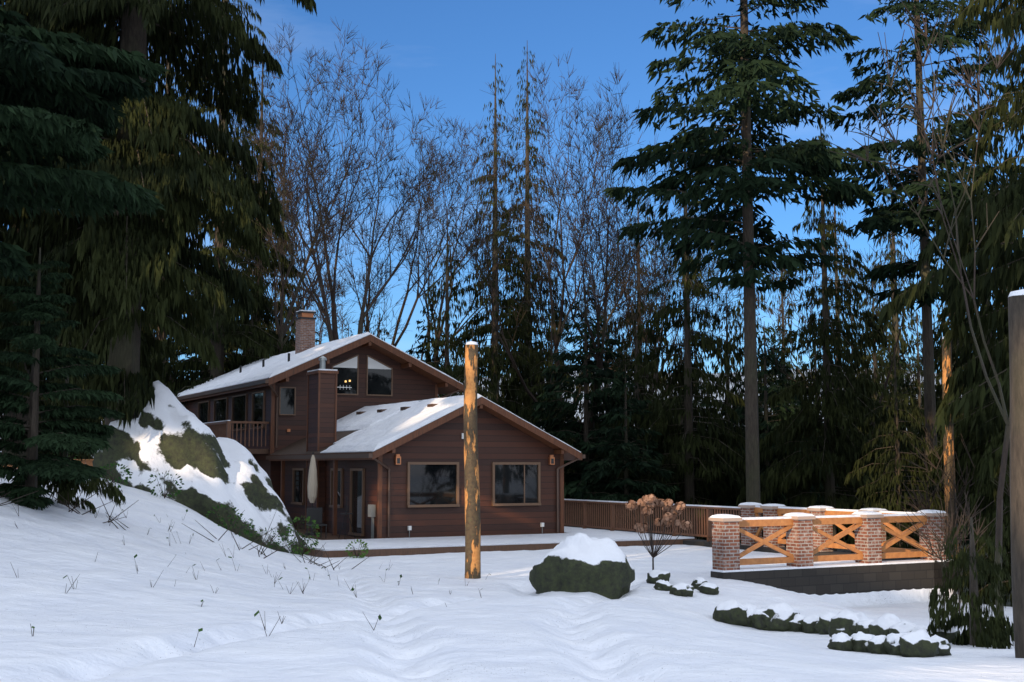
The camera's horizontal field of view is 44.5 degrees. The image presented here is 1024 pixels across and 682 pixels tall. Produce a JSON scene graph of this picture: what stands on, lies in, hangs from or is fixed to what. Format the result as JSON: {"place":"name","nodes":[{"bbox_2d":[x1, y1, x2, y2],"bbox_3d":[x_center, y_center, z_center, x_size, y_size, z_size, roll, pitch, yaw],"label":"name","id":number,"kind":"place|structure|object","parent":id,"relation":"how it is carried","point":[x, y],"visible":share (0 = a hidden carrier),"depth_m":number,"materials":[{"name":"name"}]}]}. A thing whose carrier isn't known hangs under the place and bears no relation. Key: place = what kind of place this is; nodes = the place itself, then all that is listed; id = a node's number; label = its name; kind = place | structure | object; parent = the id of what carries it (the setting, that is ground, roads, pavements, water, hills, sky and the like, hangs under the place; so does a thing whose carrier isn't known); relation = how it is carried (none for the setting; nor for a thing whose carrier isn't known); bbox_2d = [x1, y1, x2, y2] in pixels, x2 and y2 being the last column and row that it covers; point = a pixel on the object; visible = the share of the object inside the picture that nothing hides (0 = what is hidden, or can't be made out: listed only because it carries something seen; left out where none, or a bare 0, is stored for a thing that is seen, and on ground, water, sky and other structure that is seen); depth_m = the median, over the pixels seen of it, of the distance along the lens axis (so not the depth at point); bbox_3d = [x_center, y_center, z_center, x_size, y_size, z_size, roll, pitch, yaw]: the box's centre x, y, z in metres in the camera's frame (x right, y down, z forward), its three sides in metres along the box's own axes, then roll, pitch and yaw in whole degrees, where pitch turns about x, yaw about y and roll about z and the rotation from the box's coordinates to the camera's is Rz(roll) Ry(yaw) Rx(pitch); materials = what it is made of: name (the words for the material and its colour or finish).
{"place":"outdoors","nodes":[
{"label":"outdoors","id":0,"kind":"place"},
{"bbox_2d":[0,476,1023,681],"bbox_3d":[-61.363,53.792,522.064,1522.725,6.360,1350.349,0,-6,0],"label":"ground","id":1,"kind":"structure","parent":0,"point":[113,616],"depth_m":14.67,"materials":[{"name":"white snow"}]},
{"bbox_2d":[1,459,93,468],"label":"fence","id":2,"kind":"object","parent":1,"relation":"on","point":[88,462],"visible":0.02,"depth_m":37.66,"materials":[{"name":"brown wood"}]},
{"bbox_2d":[92,380,307,554],"bbox_3d":[-8.425,5.008,34.648,5.646,7.847,5.124,0,-6,0],"label":"boulder","id":3,"kind":"object","parent":1,"relation":"on","point":[171,433],"visible":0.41,"depth_m":33.51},
{"bbox_2d":[0,466,480,646],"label":"stems","id":4,"kind":"object","parent":1,"relation":"on","point":[235,532],"visible":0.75,"depth_m":25.68,"materials":[{"name":"brown plant"}]},
{"bbox_2d":[32,453,490,631],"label":"leaves","id":5,"kind":"object","parent":1,"relation":"on","point":[251,534],"visible":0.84,"depth_m":32.46,"materials":[{"name":"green plant"}]},
{"bbox_2d":[177,310,696,557],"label":"house","id":6,"kind":"structure","parent":1,"relation":"on","point":[345,442],"depth_m":41.32,"materials":[{"name":"brown wood"}]},
{"bbox_2d":[464,341,480,578],"bbox_3d":[-0.860,2.671,27.065,0.383,5.370,0.351,0,-6,0],"label":"pole","id":7,"kind":"object","parent":1,"relation":"on","point":[472,529],"visible":0.97,"depth_m":26.94,"materials":[{"name":"brown wood"}]},
{"bbox_2d":[0,0,1023,648],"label":"conifer foliage","id":8,"kind":"object","parent":1,"relation":"on","point":[182,178],"visible":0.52,"depth_m":39.07,"materials":[{"name":"green plant"}]},
{"bbox_2d":[0,0,1023,551],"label":"fir foliage","id":9,"kind":"object","parent":1,"relation":"on","point":[62,94],"visible":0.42,"depth_m":41.86,"materials":[{"name":"green plant"}]},
{"bbox_2d":[0,0,1023,645],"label":"tree trunks","id":10,"kind":"object","parent":1,"relation":"on","point":[134,38],"visible":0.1,"depth_m":48.13,"materials":[{"name":"brown plant"}]},
{"bbox_2d":[141,0,1021,617],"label":"bare trees","id":11,"kind":"object","parent":1,"relation":"on","point":[611,256],"visible":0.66,"depth_m":65.76,"materials":[{"name":"brown plant"}]},
{"bbox_2d":[529,533,634,598],"bbox_3d":[1.398,4.653,24.432,1.911,1.814,1.668,-3,-7,31],"label":"boulder","id":12,"kind":"object","parent":1,"relation":"on","point":[581,562],"visible":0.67,"depth_m":23.88,"materials":[{"name":"green stone"}]},
{"bbox_2d":[646,569,669,583],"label":"rock","id":13,"kind":"object","parent":1,"relation":"on","point":[654,576],"visible":0.73,"depth_m":25.65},
{"bbox_2d":[633,503,685,569],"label":"shrub branches","id":14,"kind":"object","parent":1,"relation":"on","point":[653,553],"visible":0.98,"depth_m":26.15,"materials":[{"name":"brown plant"}]},
{"bbox_2d":[625,494,692,532],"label":"dried flower heads","id":15,"kind":"object","parent":14,"relation":"on","point":[646,501],"visible":0.97,"depth_m":26.12,"materials":[{"name":"brown plant"}]},
{"bbox_2d":[654,580,672,590],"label":"rock","id":16,"kind":"object","parent":1,"relation":"on","point":[661,585],"visible":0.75,"depth_m":24.45,"materials":[{"name":"green stone"}]},
{"bbox_2d":[669,582,693,596],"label":"rock","id":17,"kind":"object","parent":1,"relation":"on","point":[683,589],"visible":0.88,"depth_m":24.04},
{"bbox_2d":[691,577,706,588],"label":"rock","id":18,"kind":"object","parent":1,"relation":"on","point":[697,582],"visible":0.52,"depth_m":25.05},
{"bbox_2d":[697,582,718,594],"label":"rock","id":19,"kind":"object","parent":1,"relation":"on","point":[707,588],"visible":0.99,"depth_m":24.57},
{"bbox_2d":[713,600,747,625],"bbox_3d":[3.878,4.806,21.988,0.704,0.518,0.524,0,-6,0],"label":"rock","id":20,"kind":"object","parent":1,"relation":"on","point":[733,612],"visible":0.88,"depth_m":21.80,"materials":[{"name":"green stone"}]},
{"bbox_2d":[742,603,757,626],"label":"rock","id":21,"kind":"object","parent":1,"relation":"on","point":[751,608],"visible":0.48,"depth_m":21.91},
{"bbox_2d":[564,499,954,595],"bbox_3d":[0.475,6.786,41.783,6.910,3.110,30.360,3,-6,-28],"label":"fence","id":22,"kind":"object","parent":1,"relation":"on","point":[879,564],"visible":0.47,"depth_m":29.04,"materials":[{"name":"brick"}]},
{"bbox_2d":[749,608,769,628],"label":"rock","id":23,"kind":"object","parent":1,"relation":"on","point":[757,621],"visible":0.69,"depth_m":21.70,"materials":[{"name":"green stone"}]},
{"bbox_2d":[761,602,799,631],"bbox_3d":[4.656,4.861,21.843,0.764,0.609,0.683,0,-6,0],"label":"rock","id":24,"kind":"object","parent":1,"relation":"on","point":[781,615],"visible":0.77,"depth_m":21.61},
{"bbox_2d":[787,613,804,631],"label":"rock","id":25,"kind":"object","parent":1,"relation":"on","point":[795,623],"visible":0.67,"depth_m":21.53,"materials":[{"name":"green stone"}]},
{"bbox_2d":[801,614,819,633],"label":"rock","id":26,"kind":"object","parent":1,"relation":"on","point":[808,623],"visible":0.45,"depth_m":21.39,"materials":[{"name":"green stone"}]},
{"bbox_2d":[814,611,837,634],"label":"rock","id":27,"kind":"object","parent":1,"relation":"on","point":[822,624],"visible":0.35,"depth_m":20.93,"materials":[{"name":"green stone"}]},
{"bbox_2d":[827,632,852,650],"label":"rock","id":28,"kind":"object","parent":1,"relation":"on","point":[841,641],"visible":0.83,"depth_m":14.47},
{"bbox_2d":[828,609,868,636],"bbox_3d":[5.423,4.591,19.989,0.700,0.605,0.661,-3,-6,26],"label":"rock","id":29,"kind":"object","parent":1,"relation":"on","point":[845,621],"visible":0.52,"depth_m":19.84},
{"bbox_2d":[851,631,874,652],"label":"rock","id":30,"kind":"object","parent":1,"relation":"on","point":[860,641],"visible":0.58,"depth_m":14.50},
{"bbox_2d":[856,619,875,633],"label":"rock","id":31,"kind":"object","parent":1,"relation":"on","point":[861,626],"visible":0.3,"depth_m":19.18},
{"bbox_2d":[867,635,887,653],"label":"rock","id":32,"kind":"object","parent":1,"relation":"on","point":[875,645],"visible":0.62,"depth_m":14.35,"materials":[{"name":"green stone"}]},
{"bbox_2d":[868,613,900,635],"bbox_3d":[5.588,4.317,18.569,0.585,0.544,0.578,0,-6,0],"label":"rock","id":33,"kind":"object","parent":1,"relation":"on","point":[883,624],"visible":0.41,"depth_m":18.47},
{"bbox_2d":[884,631,906,655],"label":"rock","id":34,"kind":"object","parent":1,"relation":"on","point":[891,644],"visible":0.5,"depth_m":14.21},
{"bbox_2d":[889,620,916,633],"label":"rock","id":35,"kind":"object","parent":1,"relation":"on","point":[903,626],"visible":0.35,"depth_m":17.95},
{"bbox_2d":[899,629,938,657],"bbox_3d":[4.556,3.433,13.986,0.454,0.417,0.329,0,-6,0],"label":"rock","id":36,"kind":"object","parent":1,"relation":"on","point":[921,643],"visible":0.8,"depth_m":13.87,"materials":[{"name":"green stone"}]},
{"bbox_2d":[911,624,927,632],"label":"rock","id":37,"kind":"object","parent":1,"relation":"on","point":[924,627],"visible":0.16,"depth_m":17.62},
{"bbox_2d":[931,635,950,655],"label":"rock","id":38,"kind":"object","parent":1,"relation":"on","point":[944,647],"visible":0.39,"depth_m":14.09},
{"bbox_2d":[926,623,960,642],"bbox_3d":[6.031,4.127,17.532,0.531,0.348,0.408,0,-6,0],"label":"rock","id":39,"kind":"object","parent":1,"relation":"on","point":[949,637],"visible":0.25,"depth_m":17.35,"materials":[{"name":"green stone"}]},
{"bbox_2d":[942,337,958,571],"bbox_3d":[11.513,3.587,32.808,0.361,7.490,0.312,0,-6,0],"label":"pole","id":40,"kind":"object","parent":1,"relation":"on","point":[947,370],"visible":0.38,"depth_m":32.77,"materials":[{"name":"brown wood"}]},
{"bbox_2d":[894,426,1009,615],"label":"bare shrubs","id":41,"kind":"object","parent":1,"relation":"on","point":[947,523],"visible":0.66,"depth_m":26.82,"materials":[{"name":"brown plant"}]},
{"bbox_2d":[1008,289,1023,657],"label":"wooden post","id":42,"kind":"object","parent":1,"relation":"on","point":[1016,328],"visible":0.97,"depth_m":13.86,"materials":[{"name":"brown wood"}]},
{"bbox_2d":[3,0,1023,374],"label":"sky","id":43,"kind":"structure","parent":0,"point":[445,49],"materials":[{"name":"blue"}]},
{"bbox_2d":[88,369,961,457],"bbox_3d":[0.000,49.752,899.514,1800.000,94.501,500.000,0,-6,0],"label":"hill","id":44,"kind":"structure","parent":0,"point":[742,378],"depth_m":913.42,"materials":[{"name":"blue"}]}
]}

